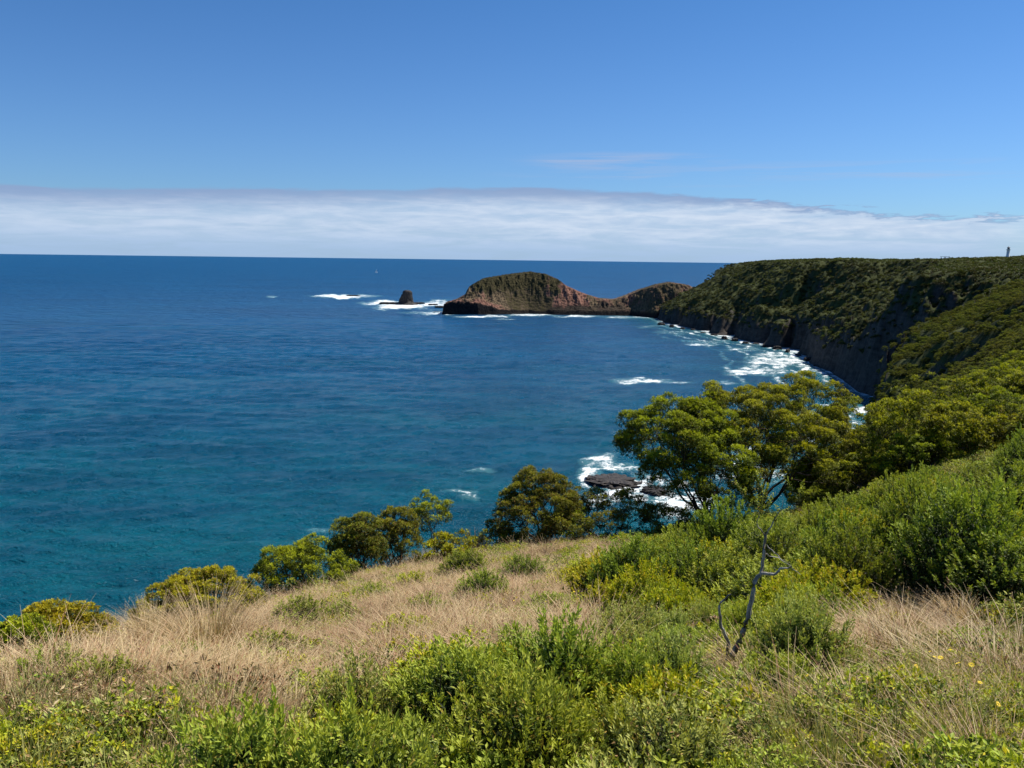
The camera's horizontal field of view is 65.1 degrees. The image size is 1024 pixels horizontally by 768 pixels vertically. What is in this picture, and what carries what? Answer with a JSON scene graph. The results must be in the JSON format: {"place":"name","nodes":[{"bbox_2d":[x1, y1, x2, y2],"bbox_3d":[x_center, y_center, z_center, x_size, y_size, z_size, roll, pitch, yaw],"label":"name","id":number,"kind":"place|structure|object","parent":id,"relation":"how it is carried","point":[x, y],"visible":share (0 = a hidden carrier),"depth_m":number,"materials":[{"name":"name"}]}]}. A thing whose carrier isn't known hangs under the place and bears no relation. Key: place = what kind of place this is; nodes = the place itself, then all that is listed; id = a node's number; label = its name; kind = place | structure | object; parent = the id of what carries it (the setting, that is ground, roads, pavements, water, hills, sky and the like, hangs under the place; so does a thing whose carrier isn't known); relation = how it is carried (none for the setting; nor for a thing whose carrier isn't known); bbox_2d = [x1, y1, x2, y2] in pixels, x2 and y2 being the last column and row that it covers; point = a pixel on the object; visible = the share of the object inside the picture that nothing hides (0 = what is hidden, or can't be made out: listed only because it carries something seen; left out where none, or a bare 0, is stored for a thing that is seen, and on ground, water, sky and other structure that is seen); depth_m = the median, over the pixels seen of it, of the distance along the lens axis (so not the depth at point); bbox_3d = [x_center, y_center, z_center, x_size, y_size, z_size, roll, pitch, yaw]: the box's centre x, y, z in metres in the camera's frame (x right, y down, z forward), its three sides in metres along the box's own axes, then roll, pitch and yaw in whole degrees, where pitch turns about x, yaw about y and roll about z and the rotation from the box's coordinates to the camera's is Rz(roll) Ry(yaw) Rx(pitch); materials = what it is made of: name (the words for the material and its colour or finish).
{"place":"outdoors","nodes":[
{"label":"outdoors","id":0,"kind":"place"},
{"bbox_2d":[0,254,872,628],"bbox_3d":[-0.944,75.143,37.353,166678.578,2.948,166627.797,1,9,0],"label":"sea","id":1,"kind":"structure","parent":0,"point":[162,418],"depth_m":461.15,"materials":[{"name":"liquid"}]},
{"bbox_2d":[584,473,641,489],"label":"wave rock","id":2,"kind":"object","parent":1,"relation":"in","point":[612,481],"visible":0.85,"depth_m":289.75,"materials":[{"name":"grey stone"}]},
{"bbox_2d":[0,0,1023,262],"label":"sky","id":3,"kind":"structure","parent":0,"point":[698,131],"materials":[{"name":"blue"}]},
{"bbox_2d":[433,271,691,317],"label":"rocky point","id":4,"kind":"structure","parent":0,"point":[530,292],"depth_m":1193.47,"materials":[{"name":"brown stone"}]},
{"bbox_2d":[656,256,1023,763],"bbox_3d":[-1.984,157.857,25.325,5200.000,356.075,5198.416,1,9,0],"label":"ground","id":5,"kind":"structure","parent":0,"point":[854,368],"depth_m":668.14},
{"bbox_2d":[0,612,60,655],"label":"bush","id":6,"kind":"object","parent":5,"relation":"on","point":[27,624],"visible":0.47,"depth_m":11.07,"materials":[{"name":"green plant"}]},
{"bbox_2d":[0,641,92,681],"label":"meadow shrub","id":7,"kind":"object","parent":5,"relation":"on","point":[38,655],"visible":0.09,"depth_m":6.24,"materials":[{"name":"green plant"}]},
{"bbox_2d":[21,597,122,648],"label":"bush","id":8,"kind":"object","parent":5,"relation":"on","point":[50,612],"visible":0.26,"depth_m":12.48,"materials":[{"name":"green plant"}]},
{"bbox_2d":[47,650,158,696],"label":"meadow shrub","id":9,"kind":"object","parent":5,"relation":"on","point":[119,661],"visible":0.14,"depth_m":5.88,"materials":[{"name":"green plant"}]},
{"bbox_2d":[66,588,229,646],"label":"grass tussock","id":10,"kind":"object","parent":5,"relation":"on","point":[136,625],"depth_m":12.16,"materials":[{"name":"plant"}]},
{"bbox_2d":[127,564,268,622],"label":"bush","id":11,"kind":"object","parent":5,"relation":"on","point":[195,576],"visible":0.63,"depth_m":17.33,"materials":[{"name":"green plant"}]},
{"bbox_2d":[104,572,330,651],"bbox_3d":[-3.599,2.923,9.703,2.943,1.278,2.720,3,9,16],"label":"grass tussock","id":12,"kind":"object","parent":5,"relation":"on","point":[225,622],"depth_m":9.87,"materials":[{"name":"plant"}]},
{"bbox_2d":[175,694,303,767],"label":"coastal shrub","id":13,"kind":"object","parent":5,"relation":"on","point":[216,714],"visible":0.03,"depth_m":4.04,"materials":[{"name":"green plant"}]},
{"bbox_2d":[144,683,350,767],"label":"coastal shrub","id":14,"kind":"object","parent":5,"relation":"on","point":[220,750],"visible":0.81,"depth_m":3.23,"materials":[{"name":"green plant"}]},
{"bbox_2d":[232,626,305,654],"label":"meadow shrub","id":15,"kind":"object","parent":5,"relation":"on","point":[275,634],"visible":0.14,"depth_m":9.03,"materials":[{"name":"green plant"}]},
{"bbox_2d":[188,704,377,767],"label":"coastal shrub","id":16,"kind":"object","parent":5,"relation":"on","point":[297,718],"visible":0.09,"depth_m":3.92,"materials":[{"name":"green plant"}]},
{"bbox_2d":[265,591,329,627],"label":"meadow shrub","id":17,"kind":"object","parent":5,"relation":"on","point":[315,608],"visible":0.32,"depth_m":12.60,"materials":[{"name":"green plant"}]},
{"bbox_2d":[249,532,359,596],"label":"bush","id":18,"kind":"object","parent":5,"relation":"on","point":[298,554],"visible":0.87,"depth_m":21.64,"materials":[{"name":"green plant"}]},
{"bbox_2d":[255,674,437,767],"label":"coastal shrub","id":19,"kind":"object","parent":5,"relation":"on","point":[365,754],"visible":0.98,"depth_m":3.29,"materials":[{"name":"green plant"}]},
{"bbox_2d":[296,643,408,742],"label":"coastal shrub","id":20,"kind":"object","parent":5,"relation":"on","point":[363,688],"visible":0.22,"depth_m":4.85,"materials":[{"name":"green plant"}]},
{"bbox_2d":[324,511,389,571],"bbox_3d":[-4.722,5.217,24.447,1.980,2.802,2.229,1,9,0],"label":"coastal tree","id":21,"kind":"object","parent":5,"relation":"on","point":[359,535],"visible":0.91,"depth_m":24.00,"materials":[{"name":"green plant"}]},
{"bbox_2d":[371,505,424,566],"bbox_3d":[-3.780,5.374,25.814,1.933,2.903,2.025,1,9,0],"label":"coastal tree","id":22,"kind":"object","parent":5,"relation":"on","point":[399,525],"visible":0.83,"depth_m":25.58,"materials":[{"name":"green plant"}]},
{"bbox_2d":[350,705,447,767],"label":"coastal shrub","id":23,"kind":"object","parent":5,"relation":"on","point":[424,729],"visible":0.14,"depth_m":4.11,"materials":[{"name":"green plant"}]},
{"bbox_2d":[367,611,436,643],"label":"meadow shrub","id":24,"kind":"object","parent":5,"relation":"on","point":[402,618],"visible":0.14,"depth_m":9.21,"materials":[{"name":"yellow plant"}]},
{"bbox_2d":[380,636,474,683],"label":"coastal shrub","id":25,"kind":"object","parent":5,"relation":"on","point":[407,663],"visible":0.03,"depth_m":5.97,"materials":[{"name":"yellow plant"}]},
{"bbox_2d":[409,489,453,555],"bbox_3d":[-2.808,5.252,27.414,1.683,3.144,2.156,1,9,0],"label":"coastal tree","id":26,"kind":"object","parent":5,"relation":"on","point":[421,509],"visible":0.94,"depth_m":27.17,"materials":[{"name":"green plant"}]},
{"bbox_2d":[414,528,477,563],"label":"bush","id":27,"kind":"object","parent":5,"relation":"on","point":[445,538],"visible":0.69,"depth_m":26.37,"materials":[{"name":"green plant"}]},
{"bbox_2d":[370,633,523,734],"bbox_3d":[-0.330,1.985,4.782,1.097,0.972,1.094,6,10,28],"label":"coastal shrub","id":28,"kind":"object","parent":5,"relation":"on","point":[429,698],"visible":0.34,"depth_m":4.78,"materials":[{"name":"green plant"}]},
{"bbox_2d":[437,545,490,576],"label":"meadow shrub","id":29,"kind":"object","parent":5,"relation":"on","point":[468,557],"visible":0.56,"depth_m":20.97,"materials":[{"name":"green plant"}]},
{"bbox_2d":[450,567,514,602],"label":"meadow shrub","id":30,"kind":"object","parent":5,"relation":"on","point":[480,580],"visible":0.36,"depth_m":14.02,"materials":[{"name":"green plant"}]},
{"bbox_2d":[452,750,528,767],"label":"coastal shrub","id":31,"kind":"object","parent":5,"relation":"on","point":[487,765],"visible":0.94,"depth_m":3.65,"materials":[{"name":"green plant"}]},
{"bbox_2d":[471,527,529,549],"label":"bush","id":32,"kind":"object","parent":5,"relation":"on","point":[505,533],"visible":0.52,"depth_m":29.14,"materials":[{"name":"green plant"}]},
{"bbox_2d":[0,454,1023,767],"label":"dry grass","id":33,"kind":"structure","parent":5,"relation":"on","point":[226,654],"depth_m":7.02,"materials":[{"name":"beige plant"}]},
{"bbox_2d":[0,437,1023,767],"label":"herbs","id":34,"kind":"object","parent":5,"relation":"on","point":[962,749],"visible":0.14,"depth_m":4.37,"materials":[{"name":"green plant"}]},
{"bbox_2d":[0,475,1023,767],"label":"green grass","id":35,"kind":"structure","parent":5,"relation":"on","point":[772,721],"depth_m":4.25,"materials":[{"name":"green plant"}]},
{"bbox_2d":[455,652,580,744],"bbox_3d":[0.047,1.966,4.520,0.827,0.893,0.794,3,9,15],"label":"coastal shrub","id":36,"kind":"object","parent":5,"relation":"on","point":[479,680],"visible":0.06,"depth_m":4.56,"materials":[{"name":"green plant"}]},
{"bbox_2d":[432,650,609,767],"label":"coastal shrub","id":37,"kind":"object","parent":5,"relation":"on","point":[540,729],"visible":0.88,"depth_m":3.92,"materials":[{"name":"green plant"}]},
{"bbox_2d":[495,551,548,580],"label":"meadow shrub","id":38,"kind":"object","parent":5,"relation":"on","point":[516,561],"visible":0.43,"depth_m":17.99,"materials":[{"name":"green plant"}]},
{"bbox_2d":[484,464,584,545],"bbox_3d":[0.877,5.024,30.011,3.851,3.766,4.009,1,9,0],"label":"coastal tree","id":39,"kind":"object","parent":5,"relation":"on","point":[512,501],"visible":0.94,"depth_m":29.28,"materials":[{"name":"green plant"}]},
{"bbox_2d":[493,600,629,713],"bbox_3d":[0.273,2.009,5.361,1.089,1.103,1.093,4,9,22],"label":"coastal shrub","id":40,"kind":"object","parent":5,"relation":"on","point":[558,654],"visible":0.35,"depth_m":5.29,"materials":[{"name":"green plant"}]},
{"bbox_2d":[561,543,631,599],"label":"slope shrub","id":41,"kind":"object","parent":5,"relation":"on","point":[586,566],"visible":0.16,"depth_m":13.72,"materials":[{"name":"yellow plant"}]},
{"bbox_2d":[577,575,621,610],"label":"slope shrub","id":42,"kind":"object","parent":5,"relation":"on","point":[602,593],"visible":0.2,"depth_m":11.43,"materials":[{"name":"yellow plant"}]},
{"bbox_2d":[556,685,650,764],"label":"coastal shrub","id":43,"kind":"object","parent":5,"relation":"on","point":[609,733],"visible":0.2,"depth_m":4.16,"materials":[{"name":"green plant"}]},
{"bbox_2d":[562,486,666,540],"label":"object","id":44,"kind":"object","parent":5,"relation":"on","point":[618,515],"visible":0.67,"depth_m":30.92,"materials":[{"name":"green plant"}]},
{"bbox_2d":[550,737,679,767],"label":"coastal shrub","id":45,"kind":"object","parent":5,"relation":"on","point":[628,761],"visible":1,"depth_m":3.13,"materials":[{"name":"green plant"}]},
{"bbox_2d":[574,632,671,710],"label":"coastal shrub","id":46,"kind":"object","parent":5,"relation":"on","point":[629,663],"visible":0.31,"depth_m":5.22,"materials":[{"name":"green plant"}]},
{"bbox_2d":[583,530,670,597],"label":"slope shrub","id":47,"kind":"object","parent":5,"relation":"on","point":[613,565],"visible":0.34,"depth_m":12.80,"materials":[{"name":"green plant"}]},
{"bbox_2d":[595,616,664,651],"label":"coastal shrub","id":48,"kind":"object","parent":5,"relation":"on","point":[630,628],"visible":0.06,"depth_m":6.96,"materials":[{"name":"green plant"}]},
{"bbox_2d":[585,592,677,639],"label":"coastal shrub","id":49,"kind":"object","parent":5,"relation":"on","point":[651,622],"visible":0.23,"depth_m":7.93,"materials":[{"name":"green plant"}]},
{"bbox_2d":[602,553,693,611],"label":"slope shrub","id":50,"kind":"object","parent":5,"relation":"on","point":[632,582],"visible":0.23,"depth_m":10.22,"materials":[{"name":"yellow plant"}]},
{"bbox_2d":[572,681,760,767],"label":"coastal shrub","id":51,"kind":"object","parent":5,"relation":"on","point":[678,743],"visible":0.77,"depth_m":3.87,"materials":[{"name":"green plant"}]},
{"bbox_2d":[632,577,708,620],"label":"coastal shrub","id":52,"kind":"object","parent":5,"relation":"on","point":[669,601],"visible":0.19,"depth_m":9.33,"materials":[{"name":"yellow plant"}]},
{"bbox_2d":[638,501,702,530],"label":"bush","id":53,"kind":"object","parent":5,"relation":"on","point":[663,509],"visible":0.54,"depth_m":32.13,"materials":[{"name":"green plant"}]},
{"bbox_2d":[609,656,735,746],"bbox_3d":[0.948,2.014,4.720,0.806,0.737,0.776,-8,12,-43],"label":"coastal shrub","id":54,"kind":"object","parent":5,"relation":"on","point":[650,687],"visible":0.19,"depth_m":4.75,"materials":[{"name":"green plant"}]},
{"bbox_2d":[644,599,704,634],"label":"coastal shrub","id":55,"kind":"object","parent":5,"relation":"on","point":[677,618],"visible":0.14,"depth_m":8.22,"materials":[{"name":"green plant"}]},
{"bbox_2d":[635,618,724,702],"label":"coastal shrub","id":56,"kind":"object","parent":5,"relation":"on","point":[675,659],"visible":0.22,"depth_m":5.53,"materials":[{"name":"green plant"}]},
{"bbox_2d":[648,520,714,558],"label":"slope shrub","id":57,"kind":"object","parent":5,"relation":"on","point":[674,532],"visible":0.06,"depth_m":15.87,"materials":[{"name":"green plant"}]},
{"bbox_2d":[611,390,761,515],"bbox_3d":[6.801,3.565,32.313,5.771,6.421,5.776,1,9,0],"label":"coastal tree","id":58,"kind":"object","parent":5,"relation":"on","point":[685,426],"visible":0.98,"depth_m":31.07,"materials":[{"name":"green plant"}]},
{"bbox_2d":[650,533,735,594],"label":"slope shrub","id":59,"kind":"object","parent":5,"relation":"on","point":[690,557],"visible":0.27,"depth_m":11.95,"materials":[{"name":"green plant"}]},
{"bbox_2d":[682,592,724,629],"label":"coastal shrub","id":60,"kind":"object","parent":5,"relation":"on","point":[705,614],"visible":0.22,"depth_m":8.47,"materials":[{"name":"green plant"}]},
{"bbox_2d":[685,614,748,646],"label":"coastal shrub","id":61,"kind":"object","parent":5,"relation":"on","point":[707,633],"visible":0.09,"depth_m":7.25,"materials":[{"name":"green plant"}]},
{"bbox_2d":[675,482,761,521],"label":"bush","id":62,"kind":"object","parent":5,"relation":"on","point":[750,497],"visible":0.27,"depth_m":33.55,"materials":[{"name":"green plant"}]},
{"bbox_2d":[675,545,765,596],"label":"slope shrub","id":63,"kind":"object","parent":5,"relation":"on","point":[727,566],"visible":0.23,"depth_m":11.37,"materials":[{"name":"green plant"}]},
{"bbox_2d":[683,491,759,551],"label":"slope shrub","id":64,"kind":"object","parent":5,"relation":"on","point":[720,528],"visible":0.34,"depth_m":16.29,"materials":[{"name":"green plant"}]},
{"bbox_2d":[710,590,779,638],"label":"coastal shrub","id":65,"kind":"object","parent":5,"relation":"on","point":[741,610],"visible":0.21,"depth_m":7.75,"materials":[{"name":"green plant"}]},
{"bbox_2d":[716,511,808,577],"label":"slope shrub","id":66,"kind":"object","parent":5,"relation":"on","point":[776,537],"visible":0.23,"depth_m":13.08,"materials":[{"name":"green plant"}]},
{"bbox_2d":[718,468,807,673],"bbox_3d":[1.936,1.712,6.151,0.529,2.126,0.758,9,12,43],"label":"dead shrub","id":67,"kind":"object","parent":5,"relation":"on","point":[735,649],"visible":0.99,"depth_m":6.15,"materials":[{"name":"grey wood"}]},
{"bbox_2d":[711,643,825,704],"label":"coastal shrub","id":68,"kind":"object","parent":5,"relation":"on","point":[752,660],"visible":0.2,"depth_m":5.10,"materials":[{"name":"green plant"}]},
{"bbox_2d":[679,370,868,514],"bbox_3d":[11.074,3.229,34.436,8.373,7.336,8.336,1,9,0],"label":"coastal tree","id":69,"kind":"object","parent":5,"relation":"on","point":[755,413],"visible":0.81,"depth_m":32.98,"materials":[{"name":"green plant"}]},
{"bbox_2d":[712,552,843,605],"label":"slope shrub","id":70,"kind":"object","parent":5,"relation":"on","point":[744,590],"visible":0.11,"depth_m":10.31,"materials":[{"name":"green plant"}]},
{"bbox_2d":[745,569,828,606],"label":"coastal shrub","id":71,"kind":"object","parent":5,"relation":"on","point":[768,591],"visible":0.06,"depth_m":9.01,"materials":[{"name":"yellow plant"}]},
{"bbox_2d":[757,582,841,631],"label":"coastal shrub","id":72,"kind":"object","parent":5,"relation":"on","point":[773,601],"visible":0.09,"depth_m":7.70,"materials":[{"name":"green plant"}]},
{"bbox_2d":[738,578,867,675],"bbox_3d":[2.174,2.033,6.005,0.990,1.139,0.940,-2,9,-17],"label":"coastal shrub","id":73,"kind":"object","parent":5,"relation":"on","point":[814,632],"visible":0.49,"depth_m":5.93,"materials":[{"name":"green plant"}]},
{"bbox_2d":[787,498,842,538],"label":"slope shrub","id":74,"kind":"object","parent":5,"relation":"on","point":[812,522],"visible":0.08,"depth_m":15.08,"materials":[{"name":"green plant"}]},
{"bbox_2d":[787,485,844,506],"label":"hillside bush","id":75,"kind":"object","parent":5,"relation":"on","point":[813,491],"visible":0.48,"depth_m":34.26,"materials":[{"name":"green plant"}]},
{"bbox_2d":[756,553,890,618],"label":"slope shrub","id":76,"kind":"object","parent":5,"relation":"on","point":[825,573],"visible":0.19,"depth_m":9.34,"materials":[{"name":"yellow plant"}]},
{"bbox_2d":[783,578,866,623],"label":"coastal shrub","id":77,"kind":"object","parent":5,"relation":"on","point":[827,594],"visible":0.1,"depth_m":8.59,"materials":[{"name":"green plant"}]},
{"bbox_2d":[783,451,873,506],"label":"hillside bush","id":78,"kind":"object","parent":5,"relation":"on","point":[797,477],"visible":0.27,"depth_m":36.60,"materials":[{"name":"green plant"}]},
{"bbox_2d":[801,490,868,525],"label":"slope shrub","id":79,"kind":"object","parent":5,"relation":"on","point":[833,503],"visible":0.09,"depth_m":18.41,"materials":[{"name":"green plant"}]},
{"bbox_2d":[766,394,906,490],"bbox_3d":[15.840,3.481,38.464,7.262,5.795,7.688,1,9,0],"label":"coastal tree","id":80,"kind":"object","parent":5,"relation":"on","point":[854,401],"visible":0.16,"depth_m":37.96,"materials":[{"name":"green plant"}]},
{"bbox_2d":[659,255,1023,356],"bbox_3d":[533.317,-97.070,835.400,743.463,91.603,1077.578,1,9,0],"label":"headland scrub","id":81,"kind":"object","parent":5,"relation":"on","point":[1010,264],"visible":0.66,"depth_m":702.40,"materials":[{"name":"green plant"}]},
{"bbox_2d":[793,504,897,573],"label":"slope shrub","id":82,"kind":"object","parent":5,"relation":"on","point":[825,525],"visible":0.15,"depth_m":11.57,"materials":[{"name":"green plant"}]},
{"bbox_2d":[794,516,904,607],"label":"slope shrub","id":83,"kind":"object","parent":5,"relation":"on","point":[866,565],"visible":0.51,"depth_m":10.00,"materials":[{"name":"green plant"}]},
{"bbox_2d":[814,447,904,494],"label":"hillside bush","id":84,"kind":"object","parent":5,"relation":"on","point":[850,466],"visible":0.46,"depth_m":31.87,"materials":[{"name":"green plant"}]},
{"bbox_2d":[856,469,926,510],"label":"slope shrub","id":85,"kind":"object","parent":5,"relation":"on","point":[878,494],"visible":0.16,"depth_m":19.36,"materials":[{"name":"green plant"}]},
{"bbox_2d":[839,587,982,634],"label":"grass tussock","id":86,"kind":"object","parent":5,"relation":"on","point":[907,600],"depth_m":7.89,"materials":[{"name":"plant"}]},
{"bbox_2d":[863,388,971,475],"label":"hillside bush","id":87,"kind":"object","parent":5,"relation":"on","point":[914,404],"visible":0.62,"depth_m":31.95,"materials":[{"name":"green plant"}]},
{"bbox_2d":[861,460,974,583],"bbox_3d":[5.813,2.179,11.312,1.791,2.172,1.773,9,12,43],"label":"slope shrub","id":88,"kind":"object","parent":5,"relation":"on","point":[909,500],"visible":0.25,"depth_m":11.33,"materials":[{"name":"green plant"}]},
{"bbox_2d":[878,428,965,477],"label":"hillside bush","id":89,"kind":"object","parent":5,"relation":"on","point":[911,442],"visible":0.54,"depth_m":30.55,"materials":[{"name":"green plant"}]},
{"bbox_2d":[843,279,1023,453],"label":"hillside scrub","id":90,"kind":"object","parent":5,"relation":"on","point":[1006,340],"visible":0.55,"depth_m":239.67,"materials":[{"name":"green plant"}]},
{"bbox_2d":[883,466,1023,601],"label":"slope shrub","id":91,"kind":"object","parent":5,"relation":"on","point":[951,519],"visible":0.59,"depth_m":9.62,"materials":[{"name":"green plant"}]},
{"bbox_2d":[884,369,1023,419],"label":"tree","id":92,"kind":"object","parent":5,"relation":"on","point":[972,388],"visible":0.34,"depth_m":40.37,"materials":[{"name":"green plant"}]},
{"bbox_2d":[905,587,1007,626],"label":"grass tussock","id":93,"kind":"object","parent":5,"relation":"on","point":[955,607],"depth_m":8.24,"materials":[{"name":"plant"}]},
{"bbox_2d":[913,400,1023,465],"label":"hillside bush","id":94,"kind":"object","parent":5,"relation":"on","point":[975,439],"visible":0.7,"depth_m":29.80,"materials":[{"name":"green plant"}]},
{"bbox_2d":[921,526,1023,611],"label":"slope shrub","id":95,"kind":"object","parent":5,"relation":"on","point":[1012,574],"visible":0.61,"depth_m":8.88,"materials":[{"name":"green plant"}]},
{"bbox_2d":[950,461,998,485],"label":"slope shrub","id":96,"kind":"object","parent":5,"relation":"on","point":[977,475],"visible":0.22,"depth_m":19.85,"materials":[{"name":"green plant"}]},
{"bbox_2d":[947,371,1023,409],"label":"hillside bush","id":97,"kind":"object","parent":5,"relation":"on","point":[984,379],"visible":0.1,"depth_m":39.72,"materials":[{"name":"green plant"}]},
{"bbox_2d":[954,386,1023,446],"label":"hillside bush","id":98,"kind":"object","parent":5,"relation":"on","point":[999,391],"visible":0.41,"depth_m":31.59,"materials":[{"name":"green plant"}]},
{"bbox_2d":[967,455,1023,517],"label":"slope shrub","id":99,"kind":"object","parent":5,"relation":"on","point":[1015,478],"visible":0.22,"depth_m":13.38,"materials":[{"name":"green plant"}]},
{"bbox_2d":[989,422,1023,483],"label":"slope shrub","id":100,"kind":"object","parent":5,"relation":"on","point":[1011,453],"visible":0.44,"depth_m":18.44,"materials":[{"name":"green plant"}]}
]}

